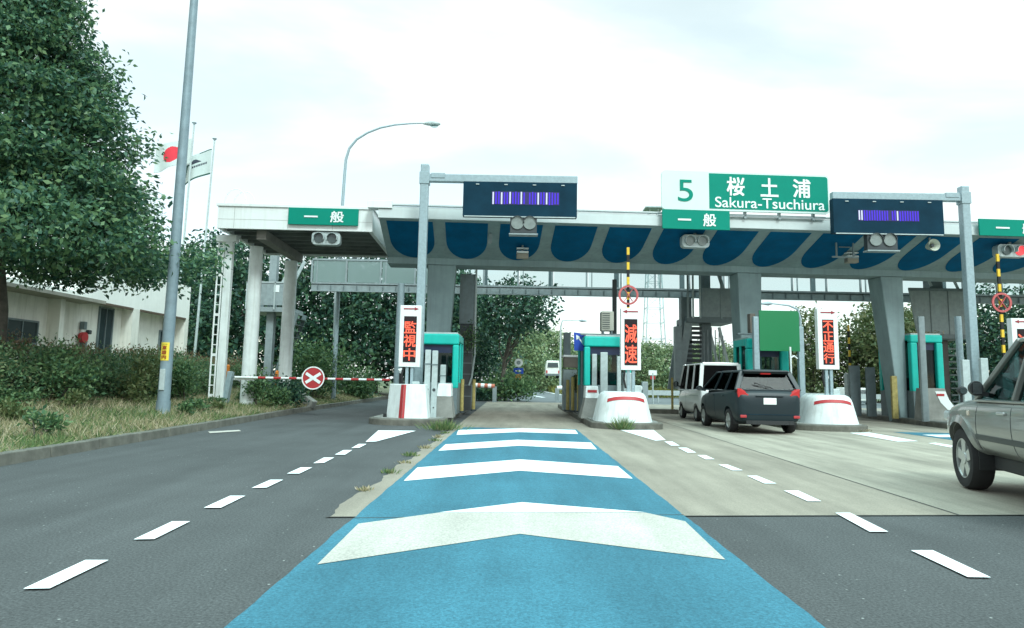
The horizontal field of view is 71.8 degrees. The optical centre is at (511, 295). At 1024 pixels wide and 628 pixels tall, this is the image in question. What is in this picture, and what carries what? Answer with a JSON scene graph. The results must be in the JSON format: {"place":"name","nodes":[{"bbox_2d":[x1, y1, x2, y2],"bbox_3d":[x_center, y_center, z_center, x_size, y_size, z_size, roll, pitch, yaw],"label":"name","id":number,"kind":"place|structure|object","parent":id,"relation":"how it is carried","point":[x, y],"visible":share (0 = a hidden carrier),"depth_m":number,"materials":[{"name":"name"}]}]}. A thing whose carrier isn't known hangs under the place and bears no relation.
{"place":"outdoors","nodes":[
{"label":"outdoors","id":0,"kind":"place"},
{"bbox_2d":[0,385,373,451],"bbox_3d":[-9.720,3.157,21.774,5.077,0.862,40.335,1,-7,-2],"label":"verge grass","id":1,"kind":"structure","parent":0,"point":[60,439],"depth_m":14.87,"materials":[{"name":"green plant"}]},
{"bbox_2d":[0,384,388,450],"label":"verge ground","id":2,"kind":"structure","parent":0,"point":[385,392],"depth_m":15.51,"materials":[{"name":"green plant"}]},
{"bbox_2d":[16,404,73,435],"bbox_3d":[-7.595,2.069,11.509,0.880,0.612,0.579,1,-7,0],"label":"weed clump","id":3,"kind":"object","parent":2,"relation":"on","point":[53,421],"visible":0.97,"depth_m":11.46,"materials":[{"name":"green plant"}]},
{"bbox_2d":[18,334,111,400],"bbox_3d":[-10.435,1.696,16.227,1.994,1.652,2.273,1,-7,0],"label":"weed bush","id":4,"kind":"object","parent":2,"relation":"on","point":[65,365],"visible":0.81,"depth_m":16.27,"materials":[{"name":"green plant"}]},
{"bbox_2d":[6,268,190,363],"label":"office house","id":5,"kind":"structure","parent":2,"relation":"on","point":[117,317],"depth_m":27.84,"materials":[{"name":"white concrete"}]},
{"bbox_2d":[7,317,39,344],"bbox_3d":[-16.536,1.217,23.805,0.120,0.820,1.570,1,-7,0],"label":"window","id":6,"kind":"structure","parent":5,"relation":"in","point":[28,327],"depth_m":23.85,"materials":[{"name":"grey glass"}]},
{"bbox_2d":[96,306,114,353],"bbox_3d":[-16.514,1.475,28.634,0.120,1.970,1.020,1,-7,0],"label":"window","id":7,"kind":"structure","parent":5,"relation":"in","point":[105,323],"depth_m":28.63,"materials":[{"name":"grey glass"}]},
{"bbox_2d":[0,330,215,405],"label":"hedge","id":8,"kind":"object","parent":2,"relation":"on","point":[14,375],"visible":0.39,"depth_m":17.44,"materials":[{"name":"green plant"}]},
{"bbox_2d":[0,0,237,352],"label":"broadleaf tree","id":9,"kind":"object","parent":2,"relation":"on","point":[66,184],"visible":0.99,"depth_m":16.57,"materials":[{"name":"green plant"}]},
{"bbox_2d":[0,328,263,387],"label":"hedge","id":10,"kind":"object","parent":2,"relation":"on","point":[235,366],"visible":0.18,"depth_m":23.44,"materials":[{"name":"green plant"}]},
{"bbox_2d":[108,338,174,404],"bbox_3d":[-9.864,2.005,18.561,1.615,1.855,1.735,1,-7,0],"label":"weed bush","id":11,"kind":"object","parent":2,"relation":"on","point":[145,371],"visible":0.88,"depth_m":18.45,"materials":[{"name":"green plant"}]},
{"bbox_2d":[155,0,197,413],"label":"lamp pole","id":12,"kind":"object","parent":2,"relation":"on","point":[163,401],"visible":0.84,"depth_m":17.29,"materials":[{"name":"metal"}]},
{"bbox_2d":[151,352,209,400],"bbox_3d":[-9.746,2.372,20.388,1.697,1.532,1.862,6,-9,-36],"label":"weed bush","id":13,"kind":"object","parent":2,"relation":"on","point":[183,382],"visible":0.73,"depth_m":20.26,"materials":[{"name":"green plant"}]},
{"bbox_2d":[179,122,196,280],"bbox_3d":[-17.490,-2.304,37.608,0.400,14.279,0.251,1,-7,0],"label":"flagpole","id":14,"kind":"object","parent":2,"relation":"on","point":[186,210],"visible":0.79,"depth_m":37.98,"materials":[{"name":"metal"}]},
{"bbox_2d":[154,139,191,172],"bbox_3d":[-18.411,-7.579,38.228,2.018,1.912,0.342,0,-7,5],"label":"flag","id":15,"kind":"object","parent":14,"relation":"attached to","point":[171,150],"visible":0.62,"depth_m":38.22,"materials":[{"name":"white fabric"}]},
{"bbox_2d":[193,138,216,356],"bbox_3d":[-16.815,-1.909,38.565,0.497,13.751,0.251,1,-7,0],"label":"flagpole","id":16,"kind":"object","parent":2,"relation":"on","point":[198,314],"visible":0.75,"depth_m":38.65,"materials":[{"name":"metal"}]},
{"bbox_2d":[185,149,211,184],"bbox_3d":[-17.706,-6.946,39.159,1.970,2.462,0.313,0,-7,5],"label":"flag","id":17,"kind":"object","parent":16,"relation":"attached to","point":[201,165],"visible":0.6,"depth_m":39.21,"materials":[{"name":"fabric"}]},
{"bbox_2d":[161,226,276,368],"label":"forest tree","id":18,"kind":"object","parent":2,"relation":"on","point":[193,297],"visible":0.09,"depth_m":49.11,"materials":[{"name":"green plant"}]},
{"bbox_2d":[208,235,238,401],"bbox_3d":[-9.564,0.833,23.341,0.670,5.700,0.240,1,-7,0],"label":"lattice post","id":19,"kind":"object","parent":2,"relation":"on","point":[224,304],"visible":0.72,"depth_m":23.27,"materials":[{"name":"white metal"}]},
{"bbox_2d":[187,237,317,375],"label":"forest tree","id":20,"kind":"object","parent":2,"relation":"on","point":[240,272],"visible":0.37,"depth_m":45.55,"materials":[{"name":"green plant"}]},
{"bbox_2d":[237,367,284,406],"bbox_3d":[-8.408,3.110,23.833,1.497,1.402,1.523,1,-7,0],"label":"weed bush","id":21,"kind":"object","parent":2,"relation":"on","point":[257,385],"visible":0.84,"depth_m":23.58,"materials":[{"name":"green plant"}]},
{"bbox_2d":[245,255,306,386],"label":"stair tower","id":22,"kind":"structure","parent":2,"relation":"on","point":[272,293],"depth_m":33.52,"materials":[{"name":"grey metal"}]},
{"bbox_2d":[265,373,317,405],"bbox_3d":[-7.937,3.289,25.367,1.921,1.559,1.832,1,-7,0],"label":"weed bush","id":23,"kind":"object","parent":2,"relation":"on","point":[297,395],"visible":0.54,"depth_m":25.16,"materials":[{"name":"green plant"}]},
{"bbox_2d":[217,203,387,404],"bbox_3d":[-7.136,0.656,25.012,5.064,6.620,5.100,1,-7,-2],"label":"side canopy","id":24,"kind":"object","parent":2,"relation":"on","point":[260,230],"visible":0.68,"depth_m":24.02,"materials":[{"name":"white metal"}]},
{"bbox_2d":[288,207,358,225],"bbox_3d":[-6.088,-2.530,22.882,2.244,0.550,0.218,1,-7,-2],"label":"lane sign","id":25,"kind":"object","parent":24,"relation":"attached to","point":[323,216],"visible":1,"depth_m":22.79,"materials":[{"name":"green metal"}]},
{"bbox_2d":[311,231,341,246],"bbox_3d":[-6.033,-2.062,22.996,0.918,0.870,0.440,1,-7,-3],"label":"signal head","id":26,"kind":"object","parent":24,"relation":"hanging from","point":[326,238],"visible":1,"depth_m":22.89},
{"bbox_2d":[223,366,389,401],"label":"barrier gate","id":27,"kind":"structure","parent":2,"relation":"on","point":[313,378],"depth_m":22.92,"materials":[{"name":"metal"}]},
{"bbox_2d":[264,329,362,399],"bbox_3d":[-9.095,3.243,32.967,4.351,3.424,4.117,1,-7,0],"label":"weed bush","id":28,"kind":"object","parent":2,"relation":"on","point":[305,362],"visible":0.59,"depth_m":32.46,"materials":[{"name":"green plant"}]},
{"bbox_2d":[258,256,394,374],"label":"forest tree","id":29,"kind":"object","parent":2,"relation":"on","point":[306,284],"visible":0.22,"depth_m":46.07,"materials":[{"name":"green plant"}]},
{"bbox_2d":[329,360,384,398],"bbox_3d":[-8.601,4.457,37.646,3.783,2.168,3.922,1,-7,0],"label":"weed bush","id":30,"kind":"object","parent":2,"relation":"on","point":[360,389],"visible":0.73,"depth_m":36.76,"materials":[{"name":"green plant"}]},
{"bbox_2d":[300,257,426,392],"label":"forest tree","id":31,"kind":"object","parent":2,"relation":"on","point":[352,318],"visible":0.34,"depth_m":44.62,"materials":[{"name":"green plant"}]},
{"bbox_2d":[331,121,439,399],"bbox_3d":[-5.925,-1.745,33.473,4.665,13.586,0.340,1,-7,0],"label":"street lamp","id":32,"kind":"object","parent":2,"relation":"on","point":[337,308],"visible":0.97,"depth_m":33.41,"materials":[{"name":"metal"}]},
{"bbox_2d":[0,397,1023,627],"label":"asphalt road","id":33,"kind":"structure","parent":0,"point":[222,567],"depth_m":5.61,"materials":[{"name":"grey asphalt"}]},
{"bbox_2d":[23,560,106,588],"bbox_3d":[-2.736,1.717,4.367,0.149,0.001,0.656,1,-7,-3],"label":"lane dash marking","id":34,"kind":"object","parent":33,"relation":"on","point":[65,574],"visible":1,"depth_m":4.34,"materials":[{"name":"white paint"}]},
{"bbox_2d":[0,396,388,465],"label":"kerb","id":35,"kind":"structure","parent":33,"relation":"on","point":[10,457],"depth_m":12.91,"materials":[{"name":"concrete"}]},
{"bbox_2d":[369,403,471,425],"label":"traffic island","id":36,"kind":"structure","parent":33,"relation":"on","point":[393,422],"depth_m":19.00,"materials":[{"name":"concrete"}]},
{"bbox_2d":[374,414,443,418],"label":"island top","id":37,"kind":"structure","parent":36,"relation":"on","point":[379,416],"depth_m":19.33,"materials":[{"name":"concrete"}]},
{"bbox_2d":[393,283,404,383],"bbox_3d":[-3.723,1.784,23.166,0.377,4.379,0.377,1,-7,0],"label":"steel post","id":38,"kind":"object","parent":37,"relation":"on","point":[400,293],"visible":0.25,"depth_m":23.15,"materials":[{"name":"metal"}]},
{"bbox_2d":[383,384,430,418],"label":"impact block","id":39,"kind":"structure","parent":37,"relation":"on","point":[408,400],"depth_m":19.33,"materials":[{"name":"white concrete"}]},
{"bbox_2d":[398,305,421,383],"bbox_3d":[-2.889,1.497,20.010,0.600,2.420,0.229,1,-7,0],"label":"led sign","id":40,"kind":"object","parent":39,"relation":"on","point":[410,333],"visible":1,"depth_m":19.95,"materials":[{"name":"white metal"}]},
{"bbox_2d":[423,332,463,413],"bbox_3d":[-2.429,2.558,23.219,1.487,2.563,2.100,1,-7,0],"label":"toll booth","id":41,"kind":"object","parent":37,"relation":"on","point":[448,347],"visible":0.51,"depth_m":22.33,"materials":[{"name":"teal metal"}]},
{"bbox_2d":[423,344,452,381],"bbox_3d":[-2.426,2.145,22.347,1.087,1.173,0.030,1,-7,0],"label":"front window","id":42,"kind":"structure","parent":41,"relation":"in","point":[445,352],"depth_m":22.37,"materials":[{"name":"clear glass"}]},
{"bbox_2d":[436,383,455,417],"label":"guard block","id":43,"kind":"structure","parent":37,"relation":"on","point":[445,405],"depth_m":20.38,"materials":[{"name":"concrete"}]},
{"bbox_2d":[413,164,577,383],"bbox_3d":[-0.518,-0.175,21.076,4.880,7.580,0.500,1,-7,0],"label":"gantry","id":44,"kind":"object","parent":37,"relation":"on","point":[426,178],"visible":0.82,"depth_m":21.33,"materials":[{"name":"metal"}]},
{"bbox_2d":[463,181,576,236],"bbox_3d":[0.237,-2.601,21.317,3.432,1.620,0.340,1,-7,0],"label":"display board","id":45,"kind":"object","parent":44,"relation":"attached to","point":[523,206],"visible":1,"depth_m":21.25,"materials":[{"name":"blue"}]},
{"bbox_2d":[459,270,476,409],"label":"service column","id":46,"kind":"structure","parent":36,"relation":"on","point":[468,300],"depth_m":26.05,"materials":[{"name":"grey metal"}]},
{"bbox_2d":[558,404,662,429],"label":"traffic island","id":47,"kind":"structure","parent":33,"relation":"on","point":[637,426],"depth_m":19.09,"materials":[{"name":"concrete"}]},
{"bbox_2d":[561,404,657,422],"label":"island top","id":48,"kind":"structure","parent":47,"relation":"on","point":[653,421],"depth_m":19.77,"materials":[{"name":"concrete"}]},
{"bbox_2d":[562,333,577,409],"bbox_3d":[2.256,2.913,27.069,0.650,2.950,0.740,1,-7,0],"label":"ticket machine","id":49,"kind":"object","parent":48,"relation":"on","point":[570,360],"visible":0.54,"depth_m":26.80,"materials":[{"name":"grey metal"}]},
{"bbox_2d":[578,386,598,418],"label":"guard block","id":50,"kind":"structure","parent":48,"relation":"on","point":[589,401],"depth_m":21.46,"materials":[{"name":"concrete"}]},
{"bbox_2d":[578,335,630,411],"bbox_3d":[3.128,2.749,24.235,1.545,2.626,2.400,1,-7,0],"label":"toll booth","id":51,"kind":"object","parent":48,"relation":"on","point":[598,344],"visible":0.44,"depth_m":23.20,"materials":[{"name":"teal metal"}]},
{"bbox_2d":[590,347,623,384],"bbox_3d":[3.130,2.318,23.215,1.145,1.236,0.030,1,-7,0],"label":"front window","id":52,"kind":"structure","parent":51,"relation":"in","point":[613,352],"depth_m":23.23,"materials":[{"name":"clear glass"}]},
{"bbox_2d":[593,391,651,422],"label":"impact block","id":53,"kind":"structure","parent":48,"relation":"on","point":[611,406],"depth_m":19.21,"materials":[{"name":"white concrete"}]},
{"bbox_2d":[620,308,641,392],"bbox_3d":[3.325,1.575,19.779,0.580,2.430,0.229,1,-7,0],"label":"led sign","id":54,"kind":"object","parent":53,"relation":"on","point":[630,338],"visible":0.99,"depth_m":19.72,"materials":[{"name":"white metal"}]},
{"bbox_2d":[332,401,956,515],"bbox_3d":[1.895,4.207,24.158,7.072,0.001,36.011,1,-7,0],"label":"concrete apron","id":55,"kind":"object","parent":33,"relation":"on","point":[681,481],"visible":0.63,"depth_m":9.65,"materials":[{"name":"grey concrete"}]},
{"bbox_2d":[224,427,824,627],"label":"blue lane","id":56,"kind":"structure","parent":55,"relation":"on","point":[520,581],"depth_m":4.49,"materials":[{"name":"paint"}]},
{"bbox_2d":[439,440,595,450],"bbox_3d":[0.170,2.886,13.591,2.893,0.001,2.614,1,-7,0],"label":"chevron marking","id":57,"kind":"object","parent":56,"relation":"on","point":[580,445],"visible":1,"depth_m":13.75,"materials":[{"name":"white paint"}]},
{"bbox_2d":[457,428,577,434],"bbox_3d":[0.075,3.351,17.436,3.500,0.001,2.003,3,-7,-19],"label":"chevron marking","id":58,"kind":"object","parent":56,"relation":"on","point":[474,431],"visible":1,"depth_m":17.44,"materials":[{"name":"paint"}]},
{"bbox_2d":[404,459,631,480],"bbox_3d":[0.120,2.434,9.869,2.898,0.001,2.607,1,-7,0],"label":"chevron marking","id":59,"kind":"object","parent":56,"relation":"on","point":[417,473],"visible":1,"depth_m":9.92,"materials":[{"name":"white paint"}]},
{"bbox_2d":[318,513,723,563],"bbox_3d":[0.115,1.933,5.732,3.004,0.001,1.844,2,-7,-5],"label":"chevron marking","id":60,"kind":"object","parent":56,"relation":"on","point":[649,531],"visible":1,"depth_m":5.81,"materials":[{"name":"white paint"}]},
{"bbox_2d":[445,502,637,511],"bbox_3d":[0.274,2.085,6.961,1.973,0.001,0.554,2,-7,-6],"label":"chevron marking","id":61,"kind":"object","parent":56,"relation":"on","point":[524,507],"visible":1,"depth_m":6.85,"materials":[{"name":"white paint"}]},
{"bbox_2d":[679,406,867,431],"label":"traffic island","id":62,"kind":"structure","parent":33,"relation":"on","point":[829,428],"depth_m":19.68,"materials":[{"name":"concrete"}]},
{"bbox_2d":[797,422,861,425],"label":"island top","id":63,"kind":"structure","parent":62,"relation":"on","point":[825,424],"depth_m":19.88,"materials":[{"name":"concrete"}]},
{"bbox_2d":[733,337,788,370],"bbox_3d":[8.432,2.792,23.961,1.378,2.664,1.500,1,-7,0],"label":"toll booth","id":64,"kind":"object","parent":63,"relation":"on","point":[743,356],"visible":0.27,"depth_m":23.42,"materials":[{"name":"teal metal"}]},
{"bbox_2d":[752,310,805,396],"bbox_3d":[8.557,2.240,22.668,1.610,3.492,0.200,1,-7,0],"label":"plain sign","id":65,"kind":"object","parent":63,"relation":"on","point":[777,331],"visible":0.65,"depth_m":22.69,"materials":[{"name":"metal"}]},
{"bbox_2d":[797,394,858,424],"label":"impact block","id":66,"kind":"structure","parent":63,"relation":"on","point":[826,409],"depth_m":20.18,"materials":[{"name":"white concrete"}]},
{"bbox_2d":[814,309,839,394],"bbox_3d":[9.241,1.708,20.701,0.600,2.600,0.229,1,-7,0],"label":"led sign","id":67,"kind":"object","parent":66,"relation":"on","point":[826,340],"visible":0.99,"depth_m":20.65,"materials":[{"name":"white metal"}]},
{"bbox_2d":[648,404,1023,514],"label":"concrete apron","id":68,"kind":"object","parent":33,"relation":"on","point":[921,469],"visible":0.5,"depth_m":12.40,"materials":[{"name":"grey concrete"}]},
{"bbox_2d":[368,200,1023,420],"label":"toll canopy","id":69,"kind":"object","parent":68,"relation":"on","point":[746,254],"visible":0.84,"depth_m":24.79,"materials":[{"name":"metal"}]},
{"bbox_2d":[680,233,709,248],"bbox_3d":[6.034,-1.997,23.275,0.913,0.880,0.440,1,-7,-3],"label":"signal head","id":70,"kind":"object","parent":69,"relation":"hanging from","point":[690,241],"visible":0.98,"depth_m":23.16},
{"bbox_2d":[662,209,729,230],"bbox_3d":[5.919,-2.422,22.817,2.201,0.630,0.218,1,-7,-3],"label":"lane sign","id":71,"kind":"object","parent":69,"relation":"attached to","point":[695,219],"visible":1,"depth_m":22.72,"materials":[{"name":"green metal"}]},
{"bbox_2d":[661,170,829,220],"bbox_3d":[7.596,-3.243,23.034,5.545,1.490,0.220,1,-7,-3],"label":"name sign","id":72,"kind":"object","parent":69,"relation":"attached to","point":[745,193],"visible":1,"depth_m":22.95,"materials":[{"name":"green metal"}]},
{"bbox_2d":[978,219,1023,236],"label":"lane sign","id":73,"kind":"object","parent":69,"relation":"attached to","point":[1000,227],"visible":1,"depth_m":23.30,"materials":[{"name":"green metal"}]},
{"bbox_2d":[992,242,1023,258],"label":"signal head","id":74,"kind":"object","parent":69,"relation":"hanging from","point":[1010,250],"visible":0.97,"depth_m":23.70},
{"bbox_2d":[667,275,731,413],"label":"stair tower","id":75,"kind":"structure","parent":68,"relation":"on","point":[714,306],"depth_m":30.07,"materials":[{"name":"grey metal"}]},
{"bbox_2d":[310,257,1023,304],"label":"footbridge","id":76,"kind":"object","parent":75,"relation":"on","point":[330,275],"visible":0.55,"depth_m":31.85,"materials":[{"name":"grey metal"}]},
{"bbox_2d":[673,362,740,420],"bbox_3d":[6.916,3.384,24.859,1.940,1.991,3.459,1,-7,0],"label":"van","id":77,"kind":"object","parent":68,"relation":"on","point":[693,376],"visible":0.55,"depth_m":24.03,"materials":[{"name":"white paint"}]},
{"bbox_2d":[696,369,800,432],"bbox_3d":[6.608,2.968,20.107,2.220,1.661,4.116,1,-7,0],"label":"car","id":78,"kind":"object","parent":68,"relation":"on","point":[755,397],"visible":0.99,"depth_m":18.33,"materials":[{"name":"paint"}]},
{"bbox_2d":[848,365,861,415],"bbox_3d":[13.221,3.672,27.243,0.400,1.918,0.120,1,-7,0],"label":"guard post","id":79,"kind":"object","parent":68,"relation":"on","point":[854,386],"visible":0.78,"depth_m":27.20,"materials":[{"name":"grey metal"}]},
{"bbox_2d":[865,367,876,416],"bbox_3d":[13.576,3.651,26.741,0.340,1.850,0.120,1,-7,0],"label":"guard post","id":80,"kind":"object","parent":68,"relation":"on","point":[870,386],"visible":1,"depth_m":26.69,"materials":[{"name":"grey metal"}]},
{"bbox_2d":[908,281,965,402],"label":"stair tower","id":81,"kind":"structure","parent":68,"relation":"on","point":[937,306],"depth_m":29.62,"materials":[{"name":"grey metal"}]},
{"bbox_2d":[944,337,1023,489],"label":"suv","id":82,"kind":"object","parent":68,"relation":"on","point":[985,426],"visible":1,"depth_m":8.18,"materials":[{"name":"paint"}]},
{"bbox_2d":[857,414,946,428],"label":"traffic island","id":83,"kind":"structure","parent":33,"relation":"on","point":[919,422],"depth_m":24.44,"materials":[{"name":"concrete"}]},
{"bbox_2d":[862,410,946,422],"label":"island top","id":84,"kind":"structure","parent":83,"relation":"on","point":[880,414],"depth_m":24.90,"materials":[{"name":"concrete"}]},
{"bbox_2d":[830,186,979,399],"bbox_3d":[12.191,0.227,21.842,4.407,7.420,0.500,1,-7,0],"label":"gantry","id":85,"kind":"object","parent":84,"relation":"on","point":[961,197],"visible":0.81,"depth_m":21.97,"materials":[{"name":"metal"}]},
{"bbox_2d":[829,198,944,252],"bbox_3d":[11.731,-2.170,22.084,3.429,1.660,0.340,1,-7,0],"label":"display board","id":86,"kind":"object","parent":85,"relation":"attached to","point":[880,225],"visible":1,"depth_m":22.02,"materials":[{"name":"blue"}]},
{"bbox_2d":[878,333,944,417],"bbox_3d":[14.847,3.010,26.331,1.154,3.031,2.300,1,-7,0],"label":"toll booth","id":87,"kind":"object","parent":84,"relation":"on","point":[935,365],"visible":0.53,"depth_m":25.34,"materials":[{"name":"teal metal"}]},
{"bbox_2d":[917,343,935,387],"bbox_3d":[14.850,2.555,25.364,0.674,1.701,0.030,1,-7,0],"label":"front window","id":88,"kind":"structure","parent":87,"relation":"in","point":[930,357],"depth_m":25.37,"materials":[{"name":"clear glass"}]},
{"bbox_2d":[914,388,952,419],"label":"guard block","id":89,"kind":"structure","parent":84,"relation":"on","point":[940,403],"depth_m":23.90,"materials":[{"name":"concrete"}]},
{"bbox_2d":[954,316,963,402],"bbox_3d":[14.075,2.343,22.164,0.170,3.364,0.120,1,-7,0],"label":"guard post","id":90,"kind":"object","parent":84,"relation":"on","point":[958,338],"visible":0.5,"depth_m":22.21,"materials":[{"name":"metal"}]},
{"bbox_2d":[917,316,929,421],"bbox_3d":[13.647,2.437,23.463,0.200,3.474,0.120,1,-7,0],"label":"guard post","id":91,"kind":"object","parent":83,"relation":"on","point":[923,369],"visible":1,"depth_m":23.42,"materials":[{"name":"grey metal"}]},
{"bbox_2d":[991,254,1011,357],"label":"stop gate","id":92,"kind":"structure","parent":83,"relation":"on","point":[999,309],"depth_m":22.82,"materials":[{"name":"metal"}]},
{"bbox_2d":[912,550,988,576],"bbox_3d":[3.112,1.903,5.033,0.175,0.001,0.770,1,-7,3],"label":"lane dash marking","id":93,"kind":"object","parent":33,"relation":"on","point":[950,563],"visible":1,"depth_m":5.00,"materials":[{"name":"white paint"}]},
{"bbox_2d":[1,0,1023,383],"label":"sky","id":94,"kind":"structure","parent":0,"point":[886,96],"materials":[{"name":"white"}]},
{"bbox_2d":[641,206,666,357],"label":"lattice tower","id":95,"kind":"structure","parent":0,"point":[654,208],"depth_m":171.83,"materials":[{"name":"metal"}]},
{"bbox_2d":[378,379,958,403],"bbox_3d":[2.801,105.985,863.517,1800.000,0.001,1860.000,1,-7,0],"label":"ground","id":96,"kind":"structure","parent":0,"point":[390,382],"depth_m":156.90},
{"bbox_2d":[353,268,499,381],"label":"forest tree","id":97,"kind":"object","parent":96,"relation":"on","point":[455,318],"visible":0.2,"depth_m":44.64,"materials":[{"name":"green plant"}]},
{"bbox_2d":[391,271,505,382],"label":"forest tree","id":98,"kind":"object","parent":96,"relation":"on","point":[487,372],"visible":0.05,"depth_m":48.50,"materials":[{"name":"green plant"}]},
{"bbox_2d":[459,272,531,381],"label":"forest tree","id":99,"kind":"object","parent":96,"relation":"on","point":[504,343],"visible":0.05,"depth_m":53.02,"materials":[{"name":"green plant"}]},
{"bbox_2d":[476,271,564,400],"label":"leaning tree","id":100,"kind":"object","parent":96,"relation":"on","point":[510,313],"visible":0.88,"depth_m":43.44,"materials":[{"name":"green plant"}]},
{"bbox_2d":[498,326,562,391],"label":"forest tree","id":101,"kind":"object","parent":96,"relation":"on","point":[528,350],"visible":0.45,"depth_m":85.76,"materials":[{"name":"green plant"}]},
{"bbox_2d":[517,322,577,389],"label":"forest tree","id":102,"kind":"object","parent":96,"relation":"on","point":[555,335],"visible":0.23,"depth_m":94.16,"materials":[{"name":"green plant"}]},
{"bbox_2d":[631,335,675,390],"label":"forest tree","id":103,"kind":"object","parent":96,"relation":"on","point":[642,375],"visible":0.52,"depth_m":70.03,"materials":[{"name":"green plant"}]},
{"bbox_2d":[788,301,874,392],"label":"forest tree","id":104,"kind":"object","parent":96,"relation":"on","point":[813,381],"visible":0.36,"depth_m":60.14,"materials":[{"name":"green plant"}]},
{"bbox_2d":[821,301,915,402],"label":"forest tree","id":105,"kind":"object","parent":96,"relation":"on","point":[867,319],"visible":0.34,"depth_m":59.06,"materials":[{"name":"green plant"}]},
{"bbox_2d":[948,283,1019,404],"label":"forest tree","id":106,"kind":"object","parent":96,"relation":"on","point":[953,343],"visible":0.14,"depth_m":43.80,"materials":[{"name":"green plant"}]},
{"bbox_2d":[955,284,1023,374],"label":"forest tree","id":107,"kind":"object","parent":96,"relation":"on","point":[1006,315],"visible":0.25,"depth_m":42.59,"materials":[{"name":"green plant"}]},
{"bbox_2d":[479,390,954,408],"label":"exit road","id":108,"kind":"structure","parent":0,"point":[546,397],"depth_m":49.47,"materials":[{"name":"grey asphalt"}]},
{"bbox_2d":[478,367,544,401],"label":"roadside bush","id":109,"kind":"object","parent":108,"relation":"on","point":[515,386],"visible":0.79,"depth_m":43.30,"materials":[{"name":"green plant"}]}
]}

